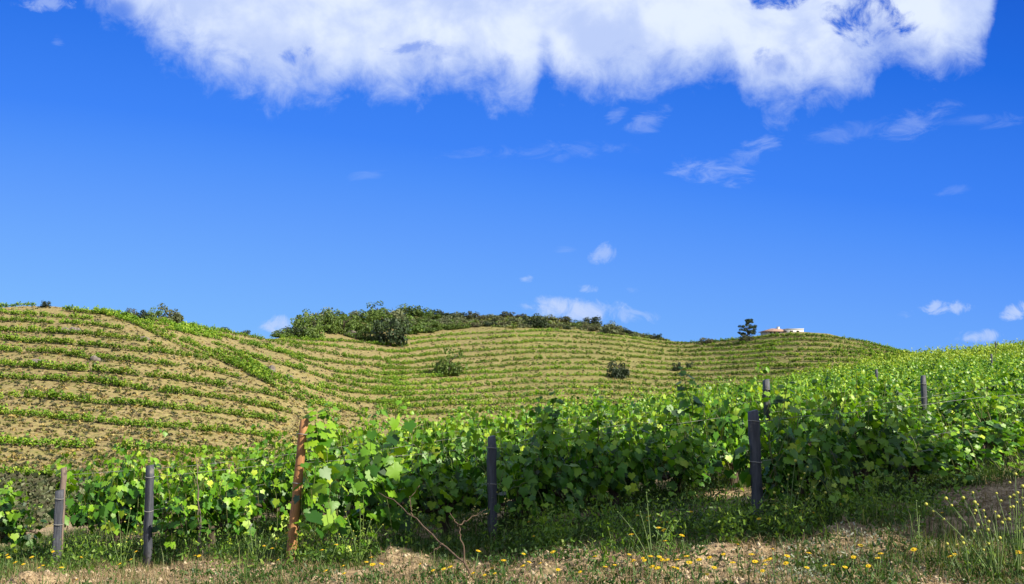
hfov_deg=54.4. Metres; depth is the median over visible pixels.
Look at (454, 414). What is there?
grapevine
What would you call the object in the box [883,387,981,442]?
grapevine
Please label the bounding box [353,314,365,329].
wood tree
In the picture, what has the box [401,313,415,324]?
wood tree
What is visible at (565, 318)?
heath bush
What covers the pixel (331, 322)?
wood tree
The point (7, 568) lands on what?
yellow daisy
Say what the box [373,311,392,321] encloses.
wood tree
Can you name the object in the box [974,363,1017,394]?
grapevine
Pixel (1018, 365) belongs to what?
grapevine
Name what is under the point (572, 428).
grapevine
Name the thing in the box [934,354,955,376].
grapevine
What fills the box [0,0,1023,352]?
sky
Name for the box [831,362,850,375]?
grapevine
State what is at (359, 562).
mustard weed
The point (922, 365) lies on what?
grapevine
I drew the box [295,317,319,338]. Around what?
wood tree
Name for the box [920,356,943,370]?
grapevine
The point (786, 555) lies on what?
yellow daisy
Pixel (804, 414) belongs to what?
grapevine
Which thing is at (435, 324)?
wood tree
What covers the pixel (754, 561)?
yellow daisy
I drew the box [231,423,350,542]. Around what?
grapevine
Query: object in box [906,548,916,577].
yellow daisy
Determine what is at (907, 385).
grapevine
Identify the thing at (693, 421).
trellis wire
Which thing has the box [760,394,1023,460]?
trellis wire
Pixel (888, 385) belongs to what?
grapevine
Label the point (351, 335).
wood tree
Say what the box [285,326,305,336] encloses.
wood tree
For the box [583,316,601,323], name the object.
shrub
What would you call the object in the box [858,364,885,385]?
grapevine
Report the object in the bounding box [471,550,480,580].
yellow daisy
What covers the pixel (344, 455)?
trellis wire
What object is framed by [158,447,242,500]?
grapevine
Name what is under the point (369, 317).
wood tree
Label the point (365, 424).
grapevine
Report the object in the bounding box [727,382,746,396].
grapevine
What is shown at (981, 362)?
grapevine
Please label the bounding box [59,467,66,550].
vineyard post
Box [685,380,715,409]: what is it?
grapevine
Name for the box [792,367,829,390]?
grapevine
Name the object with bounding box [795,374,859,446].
grapevine
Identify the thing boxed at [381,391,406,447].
vine shoot
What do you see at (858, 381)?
grapevine
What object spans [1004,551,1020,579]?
yellow daisy
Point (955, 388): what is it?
grapevine
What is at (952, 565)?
yellow daisy
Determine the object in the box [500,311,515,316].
heath bush
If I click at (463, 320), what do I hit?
wood tree
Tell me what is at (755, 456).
vineyard post
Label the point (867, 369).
grapevine
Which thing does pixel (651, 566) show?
yellow daisy
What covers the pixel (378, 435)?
grapevine
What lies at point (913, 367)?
grapevine
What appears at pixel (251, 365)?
vineyard vines
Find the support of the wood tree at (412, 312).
on the ground at (158, 414)
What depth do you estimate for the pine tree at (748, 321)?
319.09 m
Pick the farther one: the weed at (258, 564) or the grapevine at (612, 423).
the grapevine at (612, 423)
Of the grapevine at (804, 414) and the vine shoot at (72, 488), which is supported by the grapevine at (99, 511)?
the vine shoot at (72, 488)
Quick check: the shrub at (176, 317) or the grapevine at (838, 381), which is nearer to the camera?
the grapevine at (838, 381)
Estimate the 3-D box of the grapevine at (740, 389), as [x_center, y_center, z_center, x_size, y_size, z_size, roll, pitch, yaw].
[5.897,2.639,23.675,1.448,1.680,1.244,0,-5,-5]
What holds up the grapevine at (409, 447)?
on the ground at (158, 414)
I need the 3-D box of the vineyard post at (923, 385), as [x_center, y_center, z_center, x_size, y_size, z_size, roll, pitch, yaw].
[6.420,2.038,15.487,0.099,1.484,0.098,1,-5,-11]
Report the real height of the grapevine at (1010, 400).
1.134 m
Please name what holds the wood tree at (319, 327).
on the ground at (158, 414)
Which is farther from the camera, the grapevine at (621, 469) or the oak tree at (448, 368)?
the oak tree at (448, 368)
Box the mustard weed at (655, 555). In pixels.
[617,492,679,567]
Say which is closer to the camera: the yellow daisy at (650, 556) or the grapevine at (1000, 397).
the yellow daisy at (650, 556)
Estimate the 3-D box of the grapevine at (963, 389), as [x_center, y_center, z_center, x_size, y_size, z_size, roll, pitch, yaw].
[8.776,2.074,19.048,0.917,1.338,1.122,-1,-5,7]
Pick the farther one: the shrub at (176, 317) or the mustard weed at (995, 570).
the shrub at (176, 317)
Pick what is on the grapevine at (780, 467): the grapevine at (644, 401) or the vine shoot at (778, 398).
the vine shoot at (778, 398)
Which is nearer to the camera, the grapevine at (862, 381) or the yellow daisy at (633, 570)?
the yellow daisy at (633, 570)
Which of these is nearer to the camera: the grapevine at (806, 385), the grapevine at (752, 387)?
the grapevine at (806, 385)
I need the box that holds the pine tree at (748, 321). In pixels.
[737,318,756,335]
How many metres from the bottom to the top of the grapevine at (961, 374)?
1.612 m
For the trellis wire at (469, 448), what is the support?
attached to the vineyard post at (297, 481)
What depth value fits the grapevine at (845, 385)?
25.84 m
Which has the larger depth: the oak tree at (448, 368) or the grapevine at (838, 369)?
the oak tree at (448, 368)
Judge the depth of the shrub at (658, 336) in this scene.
352.99 m
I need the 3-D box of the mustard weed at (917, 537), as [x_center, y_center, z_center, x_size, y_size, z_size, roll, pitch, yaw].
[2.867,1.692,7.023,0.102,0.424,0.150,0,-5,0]
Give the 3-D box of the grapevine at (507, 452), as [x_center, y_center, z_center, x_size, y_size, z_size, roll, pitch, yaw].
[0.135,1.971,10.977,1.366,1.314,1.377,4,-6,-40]
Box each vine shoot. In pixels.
[53,446,77,491]
[303,403,328,448]
[307,401,339,446]
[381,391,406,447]
[543,391,565,444]
[586,393,606,449]
[674,366,704,416]
[772,378,800,443]
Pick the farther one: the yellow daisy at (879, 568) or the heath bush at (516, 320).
the heath bush at (516, 320)
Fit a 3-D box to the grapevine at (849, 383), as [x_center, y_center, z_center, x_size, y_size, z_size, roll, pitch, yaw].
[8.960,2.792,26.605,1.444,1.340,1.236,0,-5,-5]
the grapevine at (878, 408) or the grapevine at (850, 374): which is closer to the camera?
the grapevine at (878, 408)
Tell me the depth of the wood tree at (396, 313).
362.17 m
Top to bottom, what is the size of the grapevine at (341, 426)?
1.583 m
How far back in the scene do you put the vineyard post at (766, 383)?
12.41 m
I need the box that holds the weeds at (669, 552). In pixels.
[0,507,1023,583]
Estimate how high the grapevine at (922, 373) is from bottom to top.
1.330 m
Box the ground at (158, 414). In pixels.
[0,306,1023,583]
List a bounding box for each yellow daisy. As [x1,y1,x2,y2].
[4,557,10,580]
[370,563,378,583]
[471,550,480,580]
[498,559,505,583]
[550,550,562,579]
[623,533,632,562]
[632,559,637,583]
[643,555,653,583]
[643,565,654,583]
[655,566,661,583]
[662,558,671,583]
[679,534,688,560]
[679,555,688,583]
[687,561,699,583]
[707,556,716,582]
[726,561,735,582]
[744,553,754,583]
[752,560,757,581]
[767,557,780,583]
[771,548,778,577]
[778,561,788,583]
[785,554,796,582]
[797,552,811,581]
[858,544,869,563]
[872,557,880,581]
[876,553,882,582]
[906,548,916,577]
[944,553,956,582]
[947,555,958,580]
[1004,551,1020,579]
[1012,552,1021,582]
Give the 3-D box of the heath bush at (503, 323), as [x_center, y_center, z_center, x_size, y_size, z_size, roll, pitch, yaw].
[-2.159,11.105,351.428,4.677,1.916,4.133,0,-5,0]
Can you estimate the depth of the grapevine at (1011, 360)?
40.13 m
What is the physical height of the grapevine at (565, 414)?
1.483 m
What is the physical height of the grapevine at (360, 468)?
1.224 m
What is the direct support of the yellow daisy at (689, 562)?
on the ground at (158, 414)
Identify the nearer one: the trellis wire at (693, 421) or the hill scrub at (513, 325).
the trellis wire at (693, 421)
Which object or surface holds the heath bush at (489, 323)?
on the ground at (158, 414)
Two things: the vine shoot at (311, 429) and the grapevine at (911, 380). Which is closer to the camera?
the vine shoot at (311, 429)
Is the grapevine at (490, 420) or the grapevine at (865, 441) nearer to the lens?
the grapevine at (865, 441)
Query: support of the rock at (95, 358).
on the ground at (158, 414)
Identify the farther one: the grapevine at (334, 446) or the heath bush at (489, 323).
the heath bush at (489, 323)
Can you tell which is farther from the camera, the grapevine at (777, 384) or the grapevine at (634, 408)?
the grapevine at (777, 384)
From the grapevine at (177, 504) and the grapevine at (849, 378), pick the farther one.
the grapevine at (849, 378)
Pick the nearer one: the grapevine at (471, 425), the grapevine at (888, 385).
the grapevine at (471, 425)
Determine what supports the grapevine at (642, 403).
on the ground at (158, 414)
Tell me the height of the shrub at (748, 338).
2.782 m
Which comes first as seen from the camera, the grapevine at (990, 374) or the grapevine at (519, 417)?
the grapevine at (519, 417)
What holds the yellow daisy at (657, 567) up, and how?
on the ground at (158, 414)
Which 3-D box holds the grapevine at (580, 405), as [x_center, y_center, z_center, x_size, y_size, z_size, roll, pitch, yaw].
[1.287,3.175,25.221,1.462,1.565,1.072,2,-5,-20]
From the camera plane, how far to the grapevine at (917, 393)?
21.23 m
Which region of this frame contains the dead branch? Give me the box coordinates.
[379,485,485,577]
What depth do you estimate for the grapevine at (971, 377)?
23.80 m
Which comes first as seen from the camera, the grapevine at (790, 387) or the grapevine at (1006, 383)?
the grapevine at (1006, 383)
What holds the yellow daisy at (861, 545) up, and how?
on the ground at (158, 414)
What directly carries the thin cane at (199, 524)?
on the ground at (158, 414)
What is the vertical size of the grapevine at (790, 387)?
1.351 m
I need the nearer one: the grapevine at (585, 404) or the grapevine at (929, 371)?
the grapevine at (585, 404)
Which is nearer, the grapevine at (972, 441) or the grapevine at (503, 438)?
the grapevine at (972, 441)
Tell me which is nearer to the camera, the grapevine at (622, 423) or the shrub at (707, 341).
the grapevine at (622, 423)
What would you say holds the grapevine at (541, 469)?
on the ground at (158, 414)
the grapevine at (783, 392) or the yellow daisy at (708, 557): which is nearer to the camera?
the yellow daisy at (708, 557)
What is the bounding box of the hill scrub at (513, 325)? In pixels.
[408,315,669,340]
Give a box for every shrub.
[41,300,51,306]
[126,308,136,314]
[137,310,148,318]
[144,307,163,320]
[157,303,183,322]
[522,313,549,327]
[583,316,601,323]
[599,320,622,333]
[607,360,629,378]
[652,333,661,338]
[672,361,680,370]
[685,361,693,368]
[699,337,714,343]
[738,334,753,341]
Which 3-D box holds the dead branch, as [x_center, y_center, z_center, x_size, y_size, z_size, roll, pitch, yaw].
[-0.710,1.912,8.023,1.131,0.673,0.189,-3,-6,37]
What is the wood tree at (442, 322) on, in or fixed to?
on the ground at (158, 414)
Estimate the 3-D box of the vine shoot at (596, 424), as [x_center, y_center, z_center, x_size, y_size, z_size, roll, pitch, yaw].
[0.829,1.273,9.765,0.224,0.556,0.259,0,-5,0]
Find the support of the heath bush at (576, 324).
on the ground at (158, 414)
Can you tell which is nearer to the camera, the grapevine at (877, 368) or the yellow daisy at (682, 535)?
the yellow daisy at (682, 535)
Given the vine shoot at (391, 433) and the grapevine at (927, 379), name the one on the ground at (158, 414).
the grapevine at (927, 379)
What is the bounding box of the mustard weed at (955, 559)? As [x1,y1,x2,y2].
[945,523,989,583]
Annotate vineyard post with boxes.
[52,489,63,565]
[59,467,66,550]
[143,465,154,567]
[285,418,308,561]
[487,435,496,540]
[748,410,763,525]
[762,379,770,433]
[920,375,927,421]
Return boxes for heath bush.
[466,311,478,319]
[471,323,481,326]
[476,314,487,319]
[482,321,496,325]
[485,314,496,317]
[490,315,504,321]
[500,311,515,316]
[500,321,511,324]
[508,316,523,321]
[544,314,557,319]
[558,316,574,321]
[570,319,583,326]
[587,326,599,330]
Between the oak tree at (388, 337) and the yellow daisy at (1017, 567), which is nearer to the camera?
the yellow daisy at (1017, 567)
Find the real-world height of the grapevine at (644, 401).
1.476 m
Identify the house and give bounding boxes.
[758,327,803,334]
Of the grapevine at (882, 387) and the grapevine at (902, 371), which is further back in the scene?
the grapevine at (902, 371)
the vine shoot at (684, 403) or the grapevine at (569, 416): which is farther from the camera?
the grapevine at (569, 416)
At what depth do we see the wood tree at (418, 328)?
329.61 m
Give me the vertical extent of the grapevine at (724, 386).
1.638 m
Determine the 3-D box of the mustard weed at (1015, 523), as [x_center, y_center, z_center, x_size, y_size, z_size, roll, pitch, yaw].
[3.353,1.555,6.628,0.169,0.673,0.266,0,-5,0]
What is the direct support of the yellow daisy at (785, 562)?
on the ground at (158, 414)
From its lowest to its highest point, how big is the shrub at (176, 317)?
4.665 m
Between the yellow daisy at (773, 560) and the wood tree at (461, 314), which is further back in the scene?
the wood tree at (461, 314)
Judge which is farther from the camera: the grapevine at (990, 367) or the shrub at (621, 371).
the shrub at (621, 371)
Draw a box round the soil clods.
[4,477,1023,583]
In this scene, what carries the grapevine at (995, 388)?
on the ground at (158, 414)
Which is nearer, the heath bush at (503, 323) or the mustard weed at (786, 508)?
the mustard weed at (786, 508)
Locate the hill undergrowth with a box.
[0,305,897,525]
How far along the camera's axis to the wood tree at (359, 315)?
335.83 m
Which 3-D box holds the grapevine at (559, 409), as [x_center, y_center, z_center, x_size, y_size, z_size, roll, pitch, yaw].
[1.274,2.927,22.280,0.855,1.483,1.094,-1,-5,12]
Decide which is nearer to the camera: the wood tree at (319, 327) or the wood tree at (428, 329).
the wood tree at (319, 327)
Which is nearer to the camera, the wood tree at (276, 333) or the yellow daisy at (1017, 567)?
the yellow daisy at (1017, 567)
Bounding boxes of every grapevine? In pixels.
[0,478,47,562]
[47,426,184,557]
[55,435,179,535]
[151,462,264,558]
[154,439,261,540]
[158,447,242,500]
[218,425,315,512]
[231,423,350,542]
[236,435,343,520]
[276,408,369,493]
[279,428,354,459]
[293,403,463,552]
[321,425,402,510]
[325,429,420,520]
[345,402,402,447]
[353,417,420,461]
[376,430,509,539]
[382,398,446,447]
[389,401,492,492]
[390,422,461,474]
[404,416,461,453]
[425,397,477,438]
[442,399,482,436]
[446,393,518,440]
[446,403,519,468]
[452,394,610,532]
[462,410,584,521]
[475,404,538,477]
[476,403,525,430]
[483,408,515,430]
[496,387,561,441]
[496,424,566,448]
[515,397,547,427]
[524,415,588,488]
[530,397,643,509]
[546,397,617,433]
[551,386,585,423]
[555,394,585,428]
[556,387,601,427]
[560,392,679,513]
[565,391,604,421]
[568,385,610,418]
[574,419,649,438]
[579,387,706,489]
[579,404,648,433]
[581,385,621,432]
[584,390,631,432]
[603,381,649,418]
[615,386,656,423]
[623,406,743,503]
[624,387,661,410]
[631,401,682,440]
[639,386,656,404]
[641,383,672,406]
[641,392,683,414]
[653,388,678,417]
[654,384,679,410]
[655,388,678,400]
[660,378,726,413]
[662,384,740,431]
[665,384,747,487]
[670,380,691,406]
[678,359,791,490]
[680,382,713,400]
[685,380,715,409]
[693,376,722,398]
[709,373,733,394]
[710,411,772,474]
[711,394,774,420]
[712,377,730,399]
[712,388,747,417]
[723,385,745,402]
[724,378,752,393]
[724,388,875,519]
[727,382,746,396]
[735,367,774,406]
[740,363,843,473]
[742,374,770,397]
[757,375,792,396]
[771,375,808,400]
[774,377,809,408]
[778,369,798,381]
[778,378,805,391]
[788,372,926,509]
[790,377,865,424]
[791,370,822,401]
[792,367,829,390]
[794,369,807,379]
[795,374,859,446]
[802,368,854,396]
[808,367,827,377]
[811,366,845,388]
[818,365,835,379]
[819,365,845,382]
[819,376,866,409]
[820,368,912,441]
[822,371,854,391]
[829,381,865,405]
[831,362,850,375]
[834,366,867,391]
[834,371,864,401]
[840,363,865,380]
[848,388,916,411]
[850,357,868,371]
[851,379,886,405]
[853,372,886,391]
[857,366,918,417]
[858,362,874,373]
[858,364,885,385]
[864,359,904,390]
[864,382,935,445]
[865,361,915,406]
[866,360,890,376]
[866,405,975,490]
[873,371,911,403]
[876,358,896,375]
[881,407,1023,482]
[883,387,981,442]
[889,356,919,388]
[890,357,910,375]
[890,359,905,370]
[891,366,912,378]
[891,367,928,399]
[893,377,939,401]
[896,354,917,371]
[903,359,922,375]
[904,368,966,399]
[907,365,933,384]
[911,354,928,369]
[911,363,937,376]
[911,382,956,410]
[913,362,945,380]
[915,360,952,391]
[916,376,997,445]
[917,376,968,434]
[920,350,937,367]
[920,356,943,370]
[925,387,1023,469]
[926,358,947,375]
[927,368,971,397]
[930,356,973,385]
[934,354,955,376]
[939,353,960,365]
[944,359,965,382]
[945,365,997,397]
[947,354,970,377]
[948,360,982,384]
[950,350,970,370]
[950,368,993,391]
[952,372,1023,417]
[955,353,981,377]
[958,356,982,373]
[963,358,994,378]
[965,357,1018,403]
[971,351,990,370]
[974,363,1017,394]
[980,363,1013,381]
[982,348,1003,371]
[987,351,1023,391]
[988,383,1023,465]
[991,351,1023,413]
[1000,354,1023,376]
[1002,350,1023,367]
[1014,354,1023,376]
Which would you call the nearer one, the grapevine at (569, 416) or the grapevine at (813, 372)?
the grapevine at (569, 416)
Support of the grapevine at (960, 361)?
on the ground at (158, 414)
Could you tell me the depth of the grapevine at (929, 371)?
34.81 m
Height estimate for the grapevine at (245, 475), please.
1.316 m
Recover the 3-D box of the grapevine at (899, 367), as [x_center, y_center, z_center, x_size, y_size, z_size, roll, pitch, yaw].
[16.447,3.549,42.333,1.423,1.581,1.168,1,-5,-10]
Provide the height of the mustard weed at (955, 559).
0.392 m
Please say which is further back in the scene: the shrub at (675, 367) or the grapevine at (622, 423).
the shrub at (675, 367)
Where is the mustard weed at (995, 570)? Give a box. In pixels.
[924,491,1005,578]
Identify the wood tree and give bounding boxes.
[270,328,294,337]
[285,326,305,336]
[290,309,314,329]
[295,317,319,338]
[302,307,332,327]
[310,320,329,338]
[314,308,343,333]
[325,309,343,315]
[332,309,348,320]
[333,313,358,333]
[345,325,360,337]
[348,312,361,322]
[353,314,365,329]
[355,320,374,333]
[357,308,380,322]
[366,300,392,315]
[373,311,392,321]
[385,309,406,320]
[397,303,422,315]
[400,314,425,333]
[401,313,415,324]
[408,317,422,323]
[415,307,434,316]
[420,322,437,332]
[425,312,440,319]
[425,319,444,329]
[433,309,450,316]
[436,318,452,325]
[439,311,458,321]
[442,319,464,328]
[444,312,465,317]
[451,316,469,322]
[457,323,471,328]
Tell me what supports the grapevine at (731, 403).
on the ground at (158, 414)
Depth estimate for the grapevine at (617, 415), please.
16.90 m
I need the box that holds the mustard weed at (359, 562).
[339,505,382,565]
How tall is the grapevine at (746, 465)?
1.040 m
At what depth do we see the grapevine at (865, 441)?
9.21 m
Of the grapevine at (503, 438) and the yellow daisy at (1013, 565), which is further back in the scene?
the grapevine at (503, 438)
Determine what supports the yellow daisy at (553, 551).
on the ground at (158, 414)
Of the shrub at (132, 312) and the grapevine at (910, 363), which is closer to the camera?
the grapevine at (910, 363)
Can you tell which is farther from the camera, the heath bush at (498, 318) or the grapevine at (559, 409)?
the heath bush at (498, 318)
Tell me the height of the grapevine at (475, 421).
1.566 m
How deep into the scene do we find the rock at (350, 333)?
300.79 m
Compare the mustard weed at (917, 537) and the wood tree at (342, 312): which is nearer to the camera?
the mustard weed at (917, 537)
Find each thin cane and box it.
[196,460,203,557]
[197,486,199,551]
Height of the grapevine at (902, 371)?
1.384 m
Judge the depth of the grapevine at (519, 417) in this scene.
18.56 m
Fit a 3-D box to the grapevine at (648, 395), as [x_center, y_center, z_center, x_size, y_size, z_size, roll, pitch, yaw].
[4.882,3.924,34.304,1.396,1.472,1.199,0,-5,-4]
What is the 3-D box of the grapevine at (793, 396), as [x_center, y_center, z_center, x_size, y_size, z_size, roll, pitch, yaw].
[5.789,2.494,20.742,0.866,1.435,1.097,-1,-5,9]
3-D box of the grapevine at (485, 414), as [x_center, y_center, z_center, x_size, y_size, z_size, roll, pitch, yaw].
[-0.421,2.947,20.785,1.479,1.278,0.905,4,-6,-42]
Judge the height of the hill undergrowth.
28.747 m
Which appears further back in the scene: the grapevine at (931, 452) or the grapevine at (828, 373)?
the grapevine at (828, 373)
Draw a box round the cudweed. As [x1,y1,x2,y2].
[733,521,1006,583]
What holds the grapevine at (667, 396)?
on the ground at (158, 414)
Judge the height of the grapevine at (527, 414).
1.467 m
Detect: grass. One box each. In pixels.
[0,452,1023,583]
[0,459,1023,583]
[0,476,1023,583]
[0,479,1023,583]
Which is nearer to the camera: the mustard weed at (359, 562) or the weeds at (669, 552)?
the weeds at (669, 552)
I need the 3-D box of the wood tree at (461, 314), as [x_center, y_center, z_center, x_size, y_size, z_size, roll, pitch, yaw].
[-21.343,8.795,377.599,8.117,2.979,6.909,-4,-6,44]
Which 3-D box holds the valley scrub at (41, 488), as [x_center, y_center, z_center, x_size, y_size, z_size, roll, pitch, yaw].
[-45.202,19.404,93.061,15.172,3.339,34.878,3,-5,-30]
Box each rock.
[59,327,74,333]
[90,355,101,360]
[269,365,275,371]
[343,330,357,338]
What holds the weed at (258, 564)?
on the ground at (158, 414)
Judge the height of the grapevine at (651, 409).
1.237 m
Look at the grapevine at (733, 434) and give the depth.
11.82 m
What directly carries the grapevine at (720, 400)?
on the ground at (158, 414)
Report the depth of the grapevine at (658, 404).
24.46 m
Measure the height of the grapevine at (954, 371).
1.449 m
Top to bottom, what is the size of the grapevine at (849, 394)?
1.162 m
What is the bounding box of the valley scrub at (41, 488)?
[0,467,94,535]
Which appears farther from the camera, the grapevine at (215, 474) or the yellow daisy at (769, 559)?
the grapevine at (215, 474)
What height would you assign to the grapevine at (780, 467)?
1.283 m
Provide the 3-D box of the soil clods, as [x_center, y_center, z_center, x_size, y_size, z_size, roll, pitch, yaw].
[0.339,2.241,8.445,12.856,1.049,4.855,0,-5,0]
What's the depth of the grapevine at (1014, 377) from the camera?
20.75 m
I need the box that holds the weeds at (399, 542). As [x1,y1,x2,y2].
[0,453,1023,569]
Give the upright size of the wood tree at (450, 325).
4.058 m
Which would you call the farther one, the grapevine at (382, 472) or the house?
the house
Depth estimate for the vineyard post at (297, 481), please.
9.03 m
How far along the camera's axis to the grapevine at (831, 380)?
34.04 m
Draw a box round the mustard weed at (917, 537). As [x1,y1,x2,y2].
[913,500,922,558]
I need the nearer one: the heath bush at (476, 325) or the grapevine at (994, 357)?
the grapevine at (994, 357)
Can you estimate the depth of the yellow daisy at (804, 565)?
6.42 m
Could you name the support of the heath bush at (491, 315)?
on the ground at (158, 414)
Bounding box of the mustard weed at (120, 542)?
[108,508,137,570]
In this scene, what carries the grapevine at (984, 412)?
on the ground at (158, 414)
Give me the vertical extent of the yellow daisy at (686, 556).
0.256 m
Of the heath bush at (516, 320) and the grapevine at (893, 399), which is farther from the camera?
the heath bush at (516, 320)
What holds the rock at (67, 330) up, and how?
on the ground at (158, 414)
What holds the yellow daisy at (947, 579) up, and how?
on the ground at (158, 414)
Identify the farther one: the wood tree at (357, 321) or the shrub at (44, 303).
the wood tree at (357, 321)
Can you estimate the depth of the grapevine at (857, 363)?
53.07 m
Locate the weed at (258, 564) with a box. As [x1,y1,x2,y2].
[243,511,275,568]
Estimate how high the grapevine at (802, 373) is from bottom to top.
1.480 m
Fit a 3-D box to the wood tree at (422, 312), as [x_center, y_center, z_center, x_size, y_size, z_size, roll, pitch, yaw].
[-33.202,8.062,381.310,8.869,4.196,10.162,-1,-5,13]
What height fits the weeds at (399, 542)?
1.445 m
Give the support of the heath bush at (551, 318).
on the ground at (158, 414)
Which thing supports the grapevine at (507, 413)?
on the ground at (158, 414)
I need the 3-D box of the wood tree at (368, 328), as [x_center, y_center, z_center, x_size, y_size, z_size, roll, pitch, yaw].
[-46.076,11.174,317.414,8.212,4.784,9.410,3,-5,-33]
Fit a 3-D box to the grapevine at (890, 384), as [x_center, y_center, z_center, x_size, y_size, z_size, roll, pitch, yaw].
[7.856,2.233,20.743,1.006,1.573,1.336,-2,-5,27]
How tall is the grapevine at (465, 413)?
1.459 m
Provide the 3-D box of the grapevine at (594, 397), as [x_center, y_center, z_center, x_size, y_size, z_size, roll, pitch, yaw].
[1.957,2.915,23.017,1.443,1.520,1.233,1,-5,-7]
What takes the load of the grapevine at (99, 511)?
on the ground at (158, 414)
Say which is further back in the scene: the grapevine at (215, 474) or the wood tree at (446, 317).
the wood tree at (446, 317)
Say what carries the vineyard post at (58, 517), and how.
on the ground at (158, 414)
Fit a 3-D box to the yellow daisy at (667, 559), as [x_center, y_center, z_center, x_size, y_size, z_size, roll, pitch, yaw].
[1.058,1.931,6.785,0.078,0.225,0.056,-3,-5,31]
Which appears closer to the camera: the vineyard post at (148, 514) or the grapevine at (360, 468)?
the vineyard post at (148, 514)
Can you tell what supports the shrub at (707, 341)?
on the ground at (158, 414)
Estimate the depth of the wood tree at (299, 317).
286.82 m
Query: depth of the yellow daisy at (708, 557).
6.77 m
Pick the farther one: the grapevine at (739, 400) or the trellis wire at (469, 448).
the grapevine at (739, 400)
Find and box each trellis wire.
[59,402,745,505]
[155,397,820,509]
[302,389,931,499]
[498,381,1010,483]
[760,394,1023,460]
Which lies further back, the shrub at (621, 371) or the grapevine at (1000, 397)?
the shrub at (621, 371)
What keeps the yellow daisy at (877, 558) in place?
on the ground at (158, 414)
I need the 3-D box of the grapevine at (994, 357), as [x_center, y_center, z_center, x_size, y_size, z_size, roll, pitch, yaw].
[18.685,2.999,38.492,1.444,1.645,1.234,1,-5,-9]
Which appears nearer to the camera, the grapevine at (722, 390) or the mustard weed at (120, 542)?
the mustard weed at (120, 542)
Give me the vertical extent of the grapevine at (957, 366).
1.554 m
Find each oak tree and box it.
[356,329,372,340]
[369,313,411,346]
[431,345,467,376]
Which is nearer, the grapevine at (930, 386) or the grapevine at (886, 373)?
the grapevine at (930, 386)
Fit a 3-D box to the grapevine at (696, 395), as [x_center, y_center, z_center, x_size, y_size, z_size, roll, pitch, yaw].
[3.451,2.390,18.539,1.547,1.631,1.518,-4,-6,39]
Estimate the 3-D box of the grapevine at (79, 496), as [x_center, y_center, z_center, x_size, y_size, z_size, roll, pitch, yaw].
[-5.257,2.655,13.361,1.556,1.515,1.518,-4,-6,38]
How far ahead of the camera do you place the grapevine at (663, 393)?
35.02 m
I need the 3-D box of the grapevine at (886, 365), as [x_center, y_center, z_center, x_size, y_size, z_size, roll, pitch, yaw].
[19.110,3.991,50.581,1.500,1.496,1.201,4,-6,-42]
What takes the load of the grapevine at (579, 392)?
on the ground at (158, 414)
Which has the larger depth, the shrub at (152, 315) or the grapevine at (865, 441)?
the shrub at (152, 315)
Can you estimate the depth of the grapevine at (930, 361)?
49.21 m
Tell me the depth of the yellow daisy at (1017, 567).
6.30 m
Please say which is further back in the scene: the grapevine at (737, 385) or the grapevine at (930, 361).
the grapevine at (930, 361)
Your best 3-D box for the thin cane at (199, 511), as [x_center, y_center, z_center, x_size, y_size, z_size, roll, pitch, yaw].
[-3.072,2.180,9.791,0.185,1.050,0.032,-3,-6,35]
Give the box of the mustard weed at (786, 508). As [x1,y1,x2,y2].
[773,459,826,536]
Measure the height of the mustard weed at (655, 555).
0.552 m
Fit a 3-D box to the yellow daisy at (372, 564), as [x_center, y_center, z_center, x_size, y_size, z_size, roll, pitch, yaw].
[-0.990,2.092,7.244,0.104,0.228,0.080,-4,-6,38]
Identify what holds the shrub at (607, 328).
on the ground at (158, 414)
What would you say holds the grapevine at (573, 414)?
on the ground at (158, 414)
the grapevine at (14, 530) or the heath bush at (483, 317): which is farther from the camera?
the heath bush at (483, 317)
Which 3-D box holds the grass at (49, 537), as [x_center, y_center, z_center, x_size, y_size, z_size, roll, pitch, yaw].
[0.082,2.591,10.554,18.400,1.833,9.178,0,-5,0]
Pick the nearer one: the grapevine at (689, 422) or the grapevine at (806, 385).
the grapevine at (689, 422)
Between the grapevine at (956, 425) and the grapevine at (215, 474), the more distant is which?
the grapevine at (956, 425)
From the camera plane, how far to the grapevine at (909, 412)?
14.78 m
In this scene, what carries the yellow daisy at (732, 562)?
on the ground at (158, 414)
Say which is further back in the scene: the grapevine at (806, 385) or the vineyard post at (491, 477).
the grapevine at (806, 385)
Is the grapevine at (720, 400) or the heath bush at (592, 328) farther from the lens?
the heath bush at (592, 328)
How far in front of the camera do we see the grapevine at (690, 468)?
10.93 m
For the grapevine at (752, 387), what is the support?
on the ground at (158, 414)
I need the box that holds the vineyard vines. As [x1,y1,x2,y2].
[0,301,1023,478]
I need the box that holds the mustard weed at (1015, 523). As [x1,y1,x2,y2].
[995,473,1023,575]

